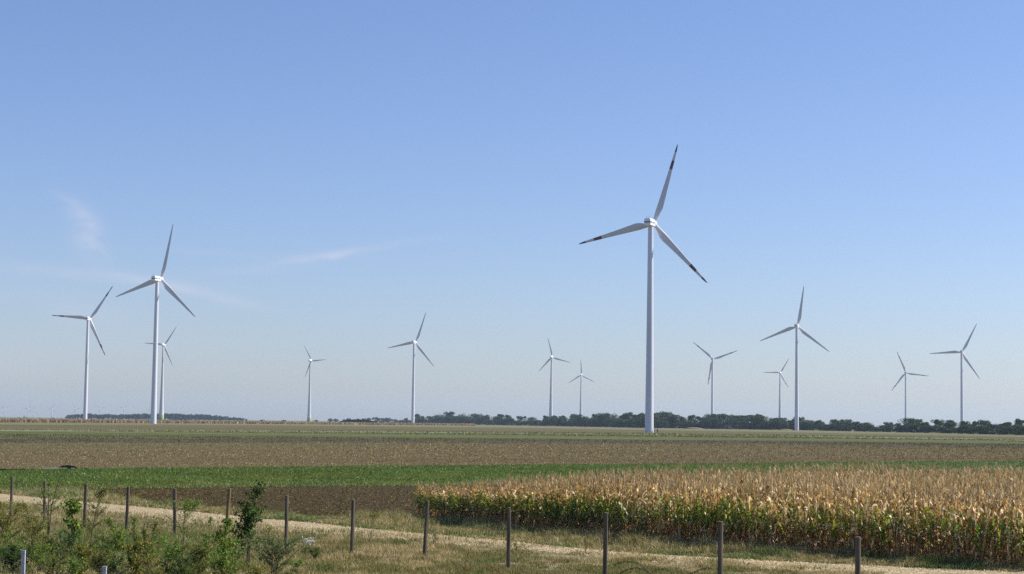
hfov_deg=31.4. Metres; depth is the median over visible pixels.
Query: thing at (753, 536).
corn plant
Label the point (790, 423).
tree
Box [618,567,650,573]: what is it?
arching branch plant
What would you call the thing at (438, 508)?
corn plant
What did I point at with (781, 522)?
corn plant
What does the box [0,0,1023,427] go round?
sky
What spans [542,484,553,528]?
corn plant
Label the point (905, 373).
wind turbine
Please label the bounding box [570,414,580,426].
tree
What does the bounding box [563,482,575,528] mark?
corn plant
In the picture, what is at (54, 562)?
shrub
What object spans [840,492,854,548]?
corn plant
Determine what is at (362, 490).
ploughed field
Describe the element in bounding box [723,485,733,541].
corn plant
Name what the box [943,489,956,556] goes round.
corn plant
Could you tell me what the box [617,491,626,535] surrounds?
corn plant
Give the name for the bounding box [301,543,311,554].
shrub
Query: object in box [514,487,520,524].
corn plant
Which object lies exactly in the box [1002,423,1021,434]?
tree
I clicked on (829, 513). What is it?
corn plant
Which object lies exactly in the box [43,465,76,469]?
covered heap
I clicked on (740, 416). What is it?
tree
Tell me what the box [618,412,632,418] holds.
tree
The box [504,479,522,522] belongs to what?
corn plant
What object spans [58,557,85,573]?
shrub
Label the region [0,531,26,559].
shrub
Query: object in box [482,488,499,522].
corn plant
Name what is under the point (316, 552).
shrub
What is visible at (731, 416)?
tree
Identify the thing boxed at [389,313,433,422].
wind turbine
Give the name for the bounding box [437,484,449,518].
corn plant
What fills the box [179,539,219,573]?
shrub
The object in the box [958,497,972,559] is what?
corn plant
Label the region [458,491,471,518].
corn plant
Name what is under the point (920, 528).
corn plant
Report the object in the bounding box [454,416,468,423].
tree
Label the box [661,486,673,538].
corn plant
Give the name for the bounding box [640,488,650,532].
corn plant
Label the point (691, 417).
tree
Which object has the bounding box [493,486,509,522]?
corn plant
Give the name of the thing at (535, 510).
corn plant
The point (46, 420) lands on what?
corn field
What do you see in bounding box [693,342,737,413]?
wind turbine
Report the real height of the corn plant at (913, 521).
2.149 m
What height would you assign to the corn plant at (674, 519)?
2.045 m
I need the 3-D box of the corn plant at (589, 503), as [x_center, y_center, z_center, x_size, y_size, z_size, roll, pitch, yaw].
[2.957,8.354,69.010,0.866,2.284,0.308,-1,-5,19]
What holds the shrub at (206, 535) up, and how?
on the ground at (551, 553)
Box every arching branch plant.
[614,561,648,573]
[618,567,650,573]
[690,567,711,573]
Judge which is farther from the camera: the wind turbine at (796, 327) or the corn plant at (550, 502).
the wind turbine at (796, 327)
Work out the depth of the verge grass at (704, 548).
65.25 m
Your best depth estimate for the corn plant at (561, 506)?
70.36 m
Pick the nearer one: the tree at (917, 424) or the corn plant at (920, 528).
the corn plant at (920, 528)
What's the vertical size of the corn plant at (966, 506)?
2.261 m
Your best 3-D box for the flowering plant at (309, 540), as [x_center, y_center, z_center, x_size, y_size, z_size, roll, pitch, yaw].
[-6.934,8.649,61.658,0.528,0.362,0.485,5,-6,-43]
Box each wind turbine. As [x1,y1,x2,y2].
[52,286,112,419]
[116,225,194,423]
[146,326,176,419]
[304,346,325,421]
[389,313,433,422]
[539,340,570,417]
[569,366,593,416]
[579,144,706,432]
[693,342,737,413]
[760,286,827,429]
[763,359,788,417]
[892,352,926,422]
[930,324,979,421]
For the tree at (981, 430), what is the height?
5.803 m
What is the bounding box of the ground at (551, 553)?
[0,417,1021,573]
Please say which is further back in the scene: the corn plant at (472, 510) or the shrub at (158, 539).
the corn plant at (472, 510)
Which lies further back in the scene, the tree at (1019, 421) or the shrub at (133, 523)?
the tree at (1019, 421)
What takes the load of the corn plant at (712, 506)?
on the ground at (551, 553)
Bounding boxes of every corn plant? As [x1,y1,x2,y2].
[417,486,431,515]
[421,492,435,516]
[422,491,427,514]
[425,487,440,516]
[432,487,446,516]
[435,485,440,517]
[435,490,442,516]
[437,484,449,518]
[440,487,447,515]
[445,487,453,518]
[445,493,454,518]
[447,483,459,517]
[447,489,460,516]
[451,487,467,518]
[452,489,466,520]
[455,487,466,521]
[457,488,470,516]
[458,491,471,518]
[459,489,472,518]
[460,483,475,523]
[462,488,474,520]
[464,485,475,521]
[473,491,480,519]
[476,483,484,517]
[479,482,494,520]
[480,487,486,522]
[481,486,490,524]
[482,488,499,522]
[490,489,497,523]
[490,490,503,520]
[492,485,506,524]
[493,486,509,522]
[497,481,504,519]
[500,480,508,521]
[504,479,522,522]
[505,483,522,524]
[507,489,513,523]
[510,490,522,525]
[511,480,525,523]
[512,485,525,526]
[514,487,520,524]
[520,489,530,527]
[523,484,533,527]
[525,480,530,524]
[527,481,542,527]
[528,483,543,529]
[528,487,538,525]
[529,483,537,527]
[529,488,542,529]
[537,483,548,526]
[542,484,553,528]
[543,482,561,527]
[543,483,558,525]
[544,479,557,527]
[546,479,557,528]
[551,486,568,527]
[552,486,563,530]
[556,488,564,525]
[559,496,569,527]
[562,485,578,526]
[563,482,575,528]
[563,482,582,530]
[566,480,586,529]
[566,483,576,530]
[567,481,580,529]
[572,479,586,528]
[572,483,590,529]
[576,485,583,532]
[576,489,591,530]
[580,477,600,531]
[582,485,601,529]
[583,489,603,530]
[586,488,597,525]
[588,484,602,530]
[593,483,604,529]
[594,482,609,527]
[600,485,611,520]
[600,491,609,519]
[601,487,609,531]
[603,482,616,531]
[603,486,616,528]
[605,481,618,533]
[605,489,619,532]
[608,491,619,529]
[610,482,628,530]
[611,482,628,533]
[615,484,630,531]
[616,491,632,533]
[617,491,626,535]
[618,484,634,534]
[618,486,636,533]
[627,485,639,533]
[628,486,648,530]
[631,478,638,533]
[633,492,640,532]
[636,478,655,534]
[636,489,646,534]
[636,494,652,528]
[638,486,653,533]
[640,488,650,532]
[644,492,659,534]
[646,480,659,535]
[650,491,661,536]
[651,487,659,534]
[655,479,664,536]
[657,480,670,538]
[660,488,673,538]
[661,483,679,540]
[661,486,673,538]
[668,481,680,538]
[668,488,683,539]
[669,477,690,540]
[678,478,688,536]
[678,487,686,539]
[679,486,690,540]
[680,482,699,541]
[683,484,703,540]
[684,486,697,541]
[685,495,702,540]
[687,484,704,539]
[690,486,702,541]
[692,484,703,539]
[695,479,712,537]
[695,485,713,541]
[698,480,719,536]
[702,492,713,540]
[704,488,717,539]
[707,486,723,538]
[713,486,729,540]
[716,477,732,539]
[717,500,733,543]
[719,483,730,542]
[719,484,736,544]
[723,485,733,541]
[723,499,735,544]
[727,485,742,544]
[729,484,745,545]
[733,482,750,541]
[735,479,744,538]
[735,481,750,543]
[735,505,751,541]
[737,502,756,535]
[741,480,756,542]
[748,485,763,542]
[749,495,757,545]
[753,492,770,547]
[755,483,764,539]
[758,492,775,542]
[760,494,780,547]
[762,482,775,545]
[765,483,780,543]
[767,483,778,547]
[767,484,785,547]
[775,488,787,545]
[775,489,791,547]
[777,492,787,544]
[784,492,801,548]
[785,486,801,546]
[789,498,806,540]
[791,493,806,547]
[791,497,803,541]
[796,485,813,547]
[798,491,815,542]
[802,483,815,546]
[804,493,818,553]
[810,490,824,548]
[812,484,826,549]
[812,485,821,550]
[816,486,829,552]
[819,484,840,549]
[819,485,833,549]
[820,485,838,549]
[820,489,838,548]
[826,482,846,553]
[830,505,843,547]
[836,494,852,551]
[837,487,852,544]
[840,488,857,552]
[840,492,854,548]
[847,487,857,547]
[852,481,862,546]
[853,490,873,551]
[855,484,864,549]
[862,492,880,556]
[863,496,874,553]
[866,492,881,556]
[868,484,876,549]
[869,487,888,554]
[873,488,891,551]
[873,498,881,553]
[876,487,899,554]
[877,498,887,555]
[886,497,894,554]
[889,483,903,551]
[894,496,909,553]
[897,491,912,552]
[897,500,917,552]
[899,490,915,555]
[899,496,914,554]
[902,497,917,552]
[906,494,924,556]
[911,489,922,556]
[915,495,926,553]
[916,491,929,556]
[919,488,932,553]
[923,486,943,553]
[923,491,934,556]
[929,487,938,554]
[930,495,952,556]
[932,495,952,556]
[933,494,950,556]
[939,484,953,556]
[942,492,961,556]
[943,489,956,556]
[944,494,963,557]
[949,488,965,555]
[954,500,966,557]
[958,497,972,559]
[964,498,975,554]
[966,498,975,559]
[968,500,989,560]
[969,489,980,557]
[969,494,990,560]
[971,499,980,560]
[982,487,994,561]
[983,497,996,559]
[985,498,1002,559]
[986,499,1002,560]
[988,491,1013,559]
[990,497,1007,563]
[991,486,1011,559]
[1001,506,1017,561]
[1005,502,1014,563]
[1006,494,1023,561]
[1007,489,1023,564]
[1009,487,1023,563]
[1013,505,1023,563]
[1015,488,1023,561]
[1015,496,1023,565]
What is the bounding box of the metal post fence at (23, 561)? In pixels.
[1,550,119,573]
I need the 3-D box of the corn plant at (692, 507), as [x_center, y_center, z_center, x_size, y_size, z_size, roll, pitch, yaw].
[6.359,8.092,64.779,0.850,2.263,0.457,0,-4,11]
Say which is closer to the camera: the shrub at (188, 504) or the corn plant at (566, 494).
the shrub at (188, 504)
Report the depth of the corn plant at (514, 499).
73.04 m
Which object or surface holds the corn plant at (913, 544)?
on the ground at (551, 553)
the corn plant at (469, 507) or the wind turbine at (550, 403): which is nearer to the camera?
the corn plant at (469, 507)
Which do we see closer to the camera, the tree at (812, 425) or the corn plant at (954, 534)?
the corn plant at (954, 534)
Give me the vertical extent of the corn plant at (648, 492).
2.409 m
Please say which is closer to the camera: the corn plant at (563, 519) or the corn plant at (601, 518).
the corn plant at (601, 518)
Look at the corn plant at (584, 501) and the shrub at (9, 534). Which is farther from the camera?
the corn plant at (584, 501)
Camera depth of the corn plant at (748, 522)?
63.18 m
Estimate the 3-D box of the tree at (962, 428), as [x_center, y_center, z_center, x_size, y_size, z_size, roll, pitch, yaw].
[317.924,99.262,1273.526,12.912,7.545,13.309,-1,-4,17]
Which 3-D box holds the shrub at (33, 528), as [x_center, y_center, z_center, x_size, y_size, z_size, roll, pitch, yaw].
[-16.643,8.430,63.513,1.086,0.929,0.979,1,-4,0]
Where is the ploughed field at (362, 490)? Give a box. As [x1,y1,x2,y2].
[119,486,525,516]
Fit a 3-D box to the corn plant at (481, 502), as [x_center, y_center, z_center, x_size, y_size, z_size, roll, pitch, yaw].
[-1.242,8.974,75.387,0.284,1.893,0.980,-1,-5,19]
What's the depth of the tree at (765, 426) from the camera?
1836.09 m
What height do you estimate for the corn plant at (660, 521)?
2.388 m
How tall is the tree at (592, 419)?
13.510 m
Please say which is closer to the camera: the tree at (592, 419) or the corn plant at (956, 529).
the corn plant at (956, 529)
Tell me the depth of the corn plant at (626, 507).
67.63 m
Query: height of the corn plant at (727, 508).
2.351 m
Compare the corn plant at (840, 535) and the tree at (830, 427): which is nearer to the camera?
the corn plant at (840, 535)
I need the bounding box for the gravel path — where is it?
[0,494,1023,573]
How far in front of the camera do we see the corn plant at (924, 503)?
58.71 m
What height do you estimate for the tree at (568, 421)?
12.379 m
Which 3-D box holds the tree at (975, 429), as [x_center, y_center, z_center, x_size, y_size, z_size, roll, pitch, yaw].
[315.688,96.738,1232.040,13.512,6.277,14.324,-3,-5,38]
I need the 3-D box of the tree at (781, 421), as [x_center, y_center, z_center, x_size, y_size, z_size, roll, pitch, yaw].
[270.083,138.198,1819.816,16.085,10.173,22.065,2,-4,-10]
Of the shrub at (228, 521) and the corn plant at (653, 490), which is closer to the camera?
the shrub at (228, 521)
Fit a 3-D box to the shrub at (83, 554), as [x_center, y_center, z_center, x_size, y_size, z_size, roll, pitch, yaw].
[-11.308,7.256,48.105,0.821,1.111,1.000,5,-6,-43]
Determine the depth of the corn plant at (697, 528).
64.89 m
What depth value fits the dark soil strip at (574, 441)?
387.35 m
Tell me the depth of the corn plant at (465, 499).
76.82 m
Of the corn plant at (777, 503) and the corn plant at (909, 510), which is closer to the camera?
the corn plant at (909, 510)
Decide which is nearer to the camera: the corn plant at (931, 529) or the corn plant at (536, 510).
the corn plant at (931, 529)
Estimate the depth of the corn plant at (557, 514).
70.58 m
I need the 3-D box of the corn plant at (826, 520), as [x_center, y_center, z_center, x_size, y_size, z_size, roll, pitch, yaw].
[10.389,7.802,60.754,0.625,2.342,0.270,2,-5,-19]
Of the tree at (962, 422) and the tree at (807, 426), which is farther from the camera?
the tree at (807, 426)
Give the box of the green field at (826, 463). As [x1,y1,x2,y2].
[0,461,1023,489]
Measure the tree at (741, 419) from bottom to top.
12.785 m
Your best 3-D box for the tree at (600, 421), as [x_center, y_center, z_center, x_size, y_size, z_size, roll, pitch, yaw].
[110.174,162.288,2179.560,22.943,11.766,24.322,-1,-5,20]
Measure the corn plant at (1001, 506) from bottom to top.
2.412 m
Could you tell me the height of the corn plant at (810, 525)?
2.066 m
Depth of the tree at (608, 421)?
2131.47 m
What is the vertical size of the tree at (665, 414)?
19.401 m
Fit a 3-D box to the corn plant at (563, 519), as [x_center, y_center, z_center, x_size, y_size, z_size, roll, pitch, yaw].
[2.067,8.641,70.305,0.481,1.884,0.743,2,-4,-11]
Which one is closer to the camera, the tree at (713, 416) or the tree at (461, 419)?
the tree at (713, 416)
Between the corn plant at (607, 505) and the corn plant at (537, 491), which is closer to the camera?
the corn plant at (607, 505)
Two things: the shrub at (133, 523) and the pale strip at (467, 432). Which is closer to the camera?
the shrub at (133, 523)
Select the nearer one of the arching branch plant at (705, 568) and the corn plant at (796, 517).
the arching branch plant at (705, 568)
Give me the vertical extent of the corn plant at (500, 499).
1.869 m
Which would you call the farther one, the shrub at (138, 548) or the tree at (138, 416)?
the tree at (138, 416)
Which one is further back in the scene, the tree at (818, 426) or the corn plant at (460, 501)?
the tree at (818, 426)
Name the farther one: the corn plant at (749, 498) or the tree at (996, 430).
the tree at (996, 430)
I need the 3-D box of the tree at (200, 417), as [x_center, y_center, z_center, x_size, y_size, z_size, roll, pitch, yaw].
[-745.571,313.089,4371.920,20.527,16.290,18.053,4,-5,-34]
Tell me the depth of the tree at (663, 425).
1941.41 m
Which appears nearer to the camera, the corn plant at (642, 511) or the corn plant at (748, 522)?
the corn plant at (748, 522)
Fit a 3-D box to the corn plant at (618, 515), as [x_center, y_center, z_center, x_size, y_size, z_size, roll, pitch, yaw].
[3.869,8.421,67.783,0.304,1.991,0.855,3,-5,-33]
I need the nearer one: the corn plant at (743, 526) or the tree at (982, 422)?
the corn plant at (743, 526)
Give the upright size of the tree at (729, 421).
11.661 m
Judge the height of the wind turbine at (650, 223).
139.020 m
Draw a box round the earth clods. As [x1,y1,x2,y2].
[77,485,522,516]
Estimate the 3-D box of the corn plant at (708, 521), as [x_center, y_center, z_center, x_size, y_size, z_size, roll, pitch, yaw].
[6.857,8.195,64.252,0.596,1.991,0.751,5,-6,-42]
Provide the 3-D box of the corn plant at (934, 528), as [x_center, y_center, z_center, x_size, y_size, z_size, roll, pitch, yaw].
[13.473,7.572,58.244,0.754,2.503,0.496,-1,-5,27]
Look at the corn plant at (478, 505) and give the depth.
75.62 m
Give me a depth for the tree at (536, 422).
2499.35 m
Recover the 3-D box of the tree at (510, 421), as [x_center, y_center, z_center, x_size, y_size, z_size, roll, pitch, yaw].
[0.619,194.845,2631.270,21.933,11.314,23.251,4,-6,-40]
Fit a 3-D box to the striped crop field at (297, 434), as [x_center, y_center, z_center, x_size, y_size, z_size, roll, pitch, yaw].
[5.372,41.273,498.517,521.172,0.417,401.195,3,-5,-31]
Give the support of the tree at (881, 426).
on the ground at (551, 553)
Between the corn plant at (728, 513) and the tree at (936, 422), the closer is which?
the corn plant at (728, 513)
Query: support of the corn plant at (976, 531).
on the ground at (551, 553)
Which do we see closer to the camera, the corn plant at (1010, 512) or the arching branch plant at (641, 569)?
the arching branch plant at (641, 569)
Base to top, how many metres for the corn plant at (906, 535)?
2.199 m
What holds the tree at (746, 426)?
on the ground at (551, 553)
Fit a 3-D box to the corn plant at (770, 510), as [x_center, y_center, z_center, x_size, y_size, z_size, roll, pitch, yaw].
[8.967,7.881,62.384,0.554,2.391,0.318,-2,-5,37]
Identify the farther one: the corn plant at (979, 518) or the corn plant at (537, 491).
the corn plant at (537, 491)
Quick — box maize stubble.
[0,442,1023,468]
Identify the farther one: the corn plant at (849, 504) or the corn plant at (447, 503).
the corn plant at (447, 503)
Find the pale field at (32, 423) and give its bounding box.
[0,422,1023,436]
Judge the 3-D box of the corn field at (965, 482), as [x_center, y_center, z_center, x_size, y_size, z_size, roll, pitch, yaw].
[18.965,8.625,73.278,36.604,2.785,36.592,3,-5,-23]
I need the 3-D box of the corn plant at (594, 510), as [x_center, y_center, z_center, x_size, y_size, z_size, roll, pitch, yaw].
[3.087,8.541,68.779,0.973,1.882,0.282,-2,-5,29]
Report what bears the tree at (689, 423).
on the ground at (551, 553)
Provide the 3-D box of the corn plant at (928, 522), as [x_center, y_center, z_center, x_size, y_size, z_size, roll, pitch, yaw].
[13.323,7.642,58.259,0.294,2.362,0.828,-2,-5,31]
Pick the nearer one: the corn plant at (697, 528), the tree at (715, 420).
the corn plant at (697, 528)
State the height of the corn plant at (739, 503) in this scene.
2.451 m
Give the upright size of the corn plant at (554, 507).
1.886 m
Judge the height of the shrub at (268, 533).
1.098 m
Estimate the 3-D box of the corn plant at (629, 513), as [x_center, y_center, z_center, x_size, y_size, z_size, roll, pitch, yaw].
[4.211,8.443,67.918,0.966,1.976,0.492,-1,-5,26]
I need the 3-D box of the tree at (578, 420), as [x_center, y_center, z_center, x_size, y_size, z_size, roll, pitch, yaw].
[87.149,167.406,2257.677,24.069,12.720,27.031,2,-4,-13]
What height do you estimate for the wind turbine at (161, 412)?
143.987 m
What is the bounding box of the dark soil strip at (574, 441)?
[0,438,1023,447]
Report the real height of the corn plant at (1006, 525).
2.549 m
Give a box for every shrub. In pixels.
[0,500,37,542]
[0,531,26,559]
[0,543,39,572]
[7,501,50,548]
[17,542,62,571]
[22,516,50,536]
[33,459,66,534]
[35,533,59,556]
[35,554,73,573]
[43,528,81,566]
[57,497,84,549]
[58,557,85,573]
[62,541,101,573]
[79,487,109,548]
[84,547,126,573]
[91,535,117,559]
[100,517,130,551]
[105,552,129,573]
[115,539,156,573]
[131,516,140,541]
[133,520,161,563]
[135,552,168,573]
[148,533,192,573]
[154,528,160,552]
[162,498,207,557]
[164,554,198,573]
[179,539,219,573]
[197,516,216,550]
[208,546,244,573]
[212,517,238,558]
[225,540,245,559]
[238,561,270,573]
[244,535,303,573]
[261,524,276,548]
[289,558,305,572]
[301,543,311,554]
[307,546,321,559]
[363,512,379,518]
[428,530,440,542]
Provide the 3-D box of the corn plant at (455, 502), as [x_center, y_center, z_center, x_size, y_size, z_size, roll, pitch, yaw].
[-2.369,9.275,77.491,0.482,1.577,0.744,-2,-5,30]
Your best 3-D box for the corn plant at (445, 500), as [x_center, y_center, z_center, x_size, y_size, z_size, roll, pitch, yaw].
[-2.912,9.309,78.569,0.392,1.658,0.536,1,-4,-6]
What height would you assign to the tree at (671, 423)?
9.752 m
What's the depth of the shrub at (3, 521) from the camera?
60.97 m
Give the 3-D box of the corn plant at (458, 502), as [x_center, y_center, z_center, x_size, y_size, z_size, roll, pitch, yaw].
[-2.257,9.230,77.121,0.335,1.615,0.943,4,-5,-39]
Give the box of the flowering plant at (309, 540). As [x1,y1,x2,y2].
[301,537,313,545]
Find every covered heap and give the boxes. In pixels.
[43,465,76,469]
[339,419,375,422]
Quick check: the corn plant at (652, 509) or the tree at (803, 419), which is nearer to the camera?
the corn plant at (652, 509)
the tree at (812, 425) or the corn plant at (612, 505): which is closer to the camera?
the corn plant at (612, 505)
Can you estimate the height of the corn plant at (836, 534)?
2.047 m
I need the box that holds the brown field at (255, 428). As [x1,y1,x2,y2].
[0,424,1023,438]
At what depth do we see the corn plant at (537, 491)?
72.18 m
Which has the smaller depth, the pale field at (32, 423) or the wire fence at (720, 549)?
the wire fence at (720, 549)
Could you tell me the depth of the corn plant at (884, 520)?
59.50 m
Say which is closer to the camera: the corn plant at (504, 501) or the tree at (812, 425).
the corn plant at (504, 501)
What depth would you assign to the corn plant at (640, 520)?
66.53 m
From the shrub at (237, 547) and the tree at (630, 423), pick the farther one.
the tree at (630, 423)
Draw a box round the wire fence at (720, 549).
[9,477,860,573]
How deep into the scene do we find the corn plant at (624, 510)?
67.72 m
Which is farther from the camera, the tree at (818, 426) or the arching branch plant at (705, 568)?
the tree at (818, 426)
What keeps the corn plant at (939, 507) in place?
on the ground at (551, 553)
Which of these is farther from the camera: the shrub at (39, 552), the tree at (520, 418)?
the tree at (520, 418)
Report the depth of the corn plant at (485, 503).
75.08 m
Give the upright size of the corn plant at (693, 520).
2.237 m
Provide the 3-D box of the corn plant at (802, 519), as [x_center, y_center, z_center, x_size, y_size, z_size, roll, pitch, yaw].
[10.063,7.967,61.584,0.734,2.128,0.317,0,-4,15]
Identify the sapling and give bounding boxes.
[228,479,268,566]
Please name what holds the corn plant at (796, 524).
on the ground at (551, 553)
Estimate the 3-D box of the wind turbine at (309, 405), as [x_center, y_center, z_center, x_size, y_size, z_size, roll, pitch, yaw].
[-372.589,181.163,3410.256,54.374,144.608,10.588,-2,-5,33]
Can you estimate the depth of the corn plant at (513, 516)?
73.02 m
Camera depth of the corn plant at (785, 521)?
62.48 m
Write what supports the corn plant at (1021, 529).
on the ground at (551, 553)
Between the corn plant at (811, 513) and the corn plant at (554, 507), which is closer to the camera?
the corn plant at (811, 513)
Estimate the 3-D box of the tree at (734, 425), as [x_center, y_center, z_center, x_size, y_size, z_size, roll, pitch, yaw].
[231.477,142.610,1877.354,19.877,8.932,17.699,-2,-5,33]
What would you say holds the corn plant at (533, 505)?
on the ground at (551, 553)
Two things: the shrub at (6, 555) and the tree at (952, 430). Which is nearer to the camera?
the shrub at (6, 555)
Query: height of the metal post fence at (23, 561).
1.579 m
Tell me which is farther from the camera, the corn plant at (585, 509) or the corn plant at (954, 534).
the corn plant at (585, 509)
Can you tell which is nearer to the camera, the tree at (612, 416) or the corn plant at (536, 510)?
the corn plant at (536, 510)
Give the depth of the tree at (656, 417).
1944.14 m
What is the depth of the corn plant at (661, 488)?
66.44 m
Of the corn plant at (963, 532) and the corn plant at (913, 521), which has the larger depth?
the corn plant at (913, 521)
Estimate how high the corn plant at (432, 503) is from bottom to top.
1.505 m
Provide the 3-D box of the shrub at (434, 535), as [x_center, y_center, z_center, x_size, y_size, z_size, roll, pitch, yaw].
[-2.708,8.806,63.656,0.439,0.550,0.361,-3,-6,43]
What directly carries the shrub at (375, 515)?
on the ground at (551, 553)
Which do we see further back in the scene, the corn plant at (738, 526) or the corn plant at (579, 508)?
the corn plant at (579, 508)
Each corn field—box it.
[0,418,475,425]
[412,461,1023,559]
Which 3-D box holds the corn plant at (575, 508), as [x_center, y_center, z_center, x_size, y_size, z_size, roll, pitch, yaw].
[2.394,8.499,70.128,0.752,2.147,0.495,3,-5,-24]
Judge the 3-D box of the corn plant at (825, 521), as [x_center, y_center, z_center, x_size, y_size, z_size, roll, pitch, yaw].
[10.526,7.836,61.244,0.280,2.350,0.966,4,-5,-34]
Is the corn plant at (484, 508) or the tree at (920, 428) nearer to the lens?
the corn plant at (484, 508)
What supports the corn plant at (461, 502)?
on the ground at (551, 553)
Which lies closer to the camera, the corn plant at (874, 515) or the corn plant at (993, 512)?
the corn plant at (993, 512)
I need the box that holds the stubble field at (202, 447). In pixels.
[0,442,1023,468]
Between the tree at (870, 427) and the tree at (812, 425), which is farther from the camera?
the tree at (812, 425)
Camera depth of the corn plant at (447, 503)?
77.83 m
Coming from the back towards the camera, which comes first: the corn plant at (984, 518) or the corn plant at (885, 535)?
the corn plant at (885, 535)
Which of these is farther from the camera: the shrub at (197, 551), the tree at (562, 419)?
the tree at (562, 419)
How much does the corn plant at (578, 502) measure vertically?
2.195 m
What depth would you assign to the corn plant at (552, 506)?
71.00 m
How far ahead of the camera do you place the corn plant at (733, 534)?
63.29 m
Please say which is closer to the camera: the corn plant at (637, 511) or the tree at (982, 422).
the corn plant at (637, 511)
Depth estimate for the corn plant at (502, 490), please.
73.93 m
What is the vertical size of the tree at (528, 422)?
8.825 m
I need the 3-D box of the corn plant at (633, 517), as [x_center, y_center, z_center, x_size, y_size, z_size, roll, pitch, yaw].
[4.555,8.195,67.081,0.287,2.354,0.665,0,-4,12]
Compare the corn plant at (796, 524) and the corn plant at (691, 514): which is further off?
the corn plant at (691, 514)
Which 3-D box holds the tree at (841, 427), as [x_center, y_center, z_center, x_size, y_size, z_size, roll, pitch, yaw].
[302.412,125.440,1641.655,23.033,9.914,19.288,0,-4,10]
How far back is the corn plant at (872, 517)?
59.59 m
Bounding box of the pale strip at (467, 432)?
[0,429,1023,440]
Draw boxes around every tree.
[135,414,142,419]
[168,413,176,419]
[174,414,181,419]
[197,414,205,419]
[428,415,445,422]
[441,415,456,422]
[443,411,454,416]
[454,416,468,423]
[465,417,471,423]
[466,413,479,417]
[475,417,485,423]
[483,415,490,421]
[490,416,503,424]
[504,418,515,424]
[516,416,526,420]
[524,420,534,425]
[531,420,540,425]
[540,419,550,425]
[547,417,566,425]
[557,417,568,425]
[567,418,579,426]
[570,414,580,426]
[572,417,588,426]
[579,419,587,426]
[588,416,603,426]
[594,412,608,421]
[594,418,610,426]
[603,413,619,418]
[605,418,615,426]
[615,419,625,427]
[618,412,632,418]
[622,419,634,427]
[634,414,661,427]
[654,412,663,419]
[654,420,664,427]
[657,421,669,427]
[658,411,672,419]
[662,417,672,427]
[667,414,681,427]
[669,420,681,427]
[672,422,685,427]
[685,421,697,427]
[687,414,695,421]
[690,422,701,427]
[694,416,704,423]
[696,419,713,428]
[704,414,721,418]
[707,418,725,428]
[713,421,728,428]
[722,414,735,418]
[722,418,739,428]
[726,421,743,428]
[734,415,746,428]
[734,418,748,428]
[737,421,750,428]
[744,415,769,429]
[757,421,773,429]
[765,419,789,428]
[774,420,789,429]
[788,420,794,429]
[792,417,804,424]
[794,421,811,429]
[800,422,812,429]
[809,421,824,430]
[815,424,825,430]
[824,422,839,430]
[835,421,855,430]
[854,423,866,430]
[862,424,876,431]
[874,425,890,431]
[882,424,896,431]
[897,417,918,425]
[897,424,914,432]
[905,426,916,432]
[908,421,930,432]
[916,425,927,432]
[925,425,946,432]
[930,419,944,425]
[939,422,958,432]
[948,427,957,433]
[953,427,967,433]
[958,424,974,433]
[959,421,970,433]
[969,425,981,433]
[976,426,989,433]
[977,420,990,425]
[981,424,1003,433]
[992,428,1003,434]
[998,427,1011,434]
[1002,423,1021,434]
[1011,426,1023,434]
[1014,419,1023,425]
[1016,426,1023,433]
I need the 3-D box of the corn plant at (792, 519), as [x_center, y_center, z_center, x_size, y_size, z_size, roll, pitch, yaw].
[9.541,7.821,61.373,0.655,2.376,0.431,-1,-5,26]
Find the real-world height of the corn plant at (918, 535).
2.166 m
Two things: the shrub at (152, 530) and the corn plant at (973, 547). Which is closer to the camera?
the shrub at (152, 530)
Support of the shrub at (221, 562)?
on the ground at (551, 553)
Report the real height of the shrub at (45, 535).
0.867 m
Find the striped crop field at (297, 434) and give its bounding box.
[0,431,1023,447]
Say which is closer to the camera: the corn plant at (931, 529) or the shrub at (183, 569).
the shrub at (183, 569)
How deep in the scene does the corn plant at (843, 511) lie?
60.32 m
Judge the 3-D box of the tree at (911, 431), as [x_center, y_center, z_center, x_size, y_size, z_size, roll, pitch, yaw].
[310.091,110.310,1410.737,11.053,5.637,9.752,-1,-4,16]
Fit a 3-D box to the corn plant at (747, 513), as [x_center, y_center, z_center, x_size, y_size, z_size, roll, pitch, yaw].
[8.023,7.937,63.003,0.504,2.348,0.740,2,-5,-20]
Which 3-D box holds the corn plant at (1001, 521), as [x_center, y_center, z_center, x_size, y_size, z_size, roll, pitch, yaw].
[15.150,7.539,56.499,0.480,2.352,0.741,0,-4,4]
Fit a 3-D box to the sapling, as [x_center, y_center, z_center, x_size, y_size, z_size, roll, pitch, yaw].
[-7.551,6.857,52.443,1.010,2.644,1.303,-2,-5,37]
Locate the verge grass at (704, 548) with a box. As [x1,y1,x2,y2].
[0,486,1023,571]
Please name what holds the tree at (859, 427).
on the ground at (551, 553)
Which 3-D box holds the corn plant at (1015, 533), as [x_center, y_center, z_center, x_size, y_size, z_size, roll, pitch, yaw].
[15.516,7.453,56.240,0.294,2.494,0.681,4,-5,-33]
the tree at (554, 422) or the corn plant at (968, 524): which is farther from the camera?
the tree at (554, 422)
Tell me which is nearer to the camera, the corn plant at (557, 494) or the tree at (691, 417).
the corn plant at (557, 494)

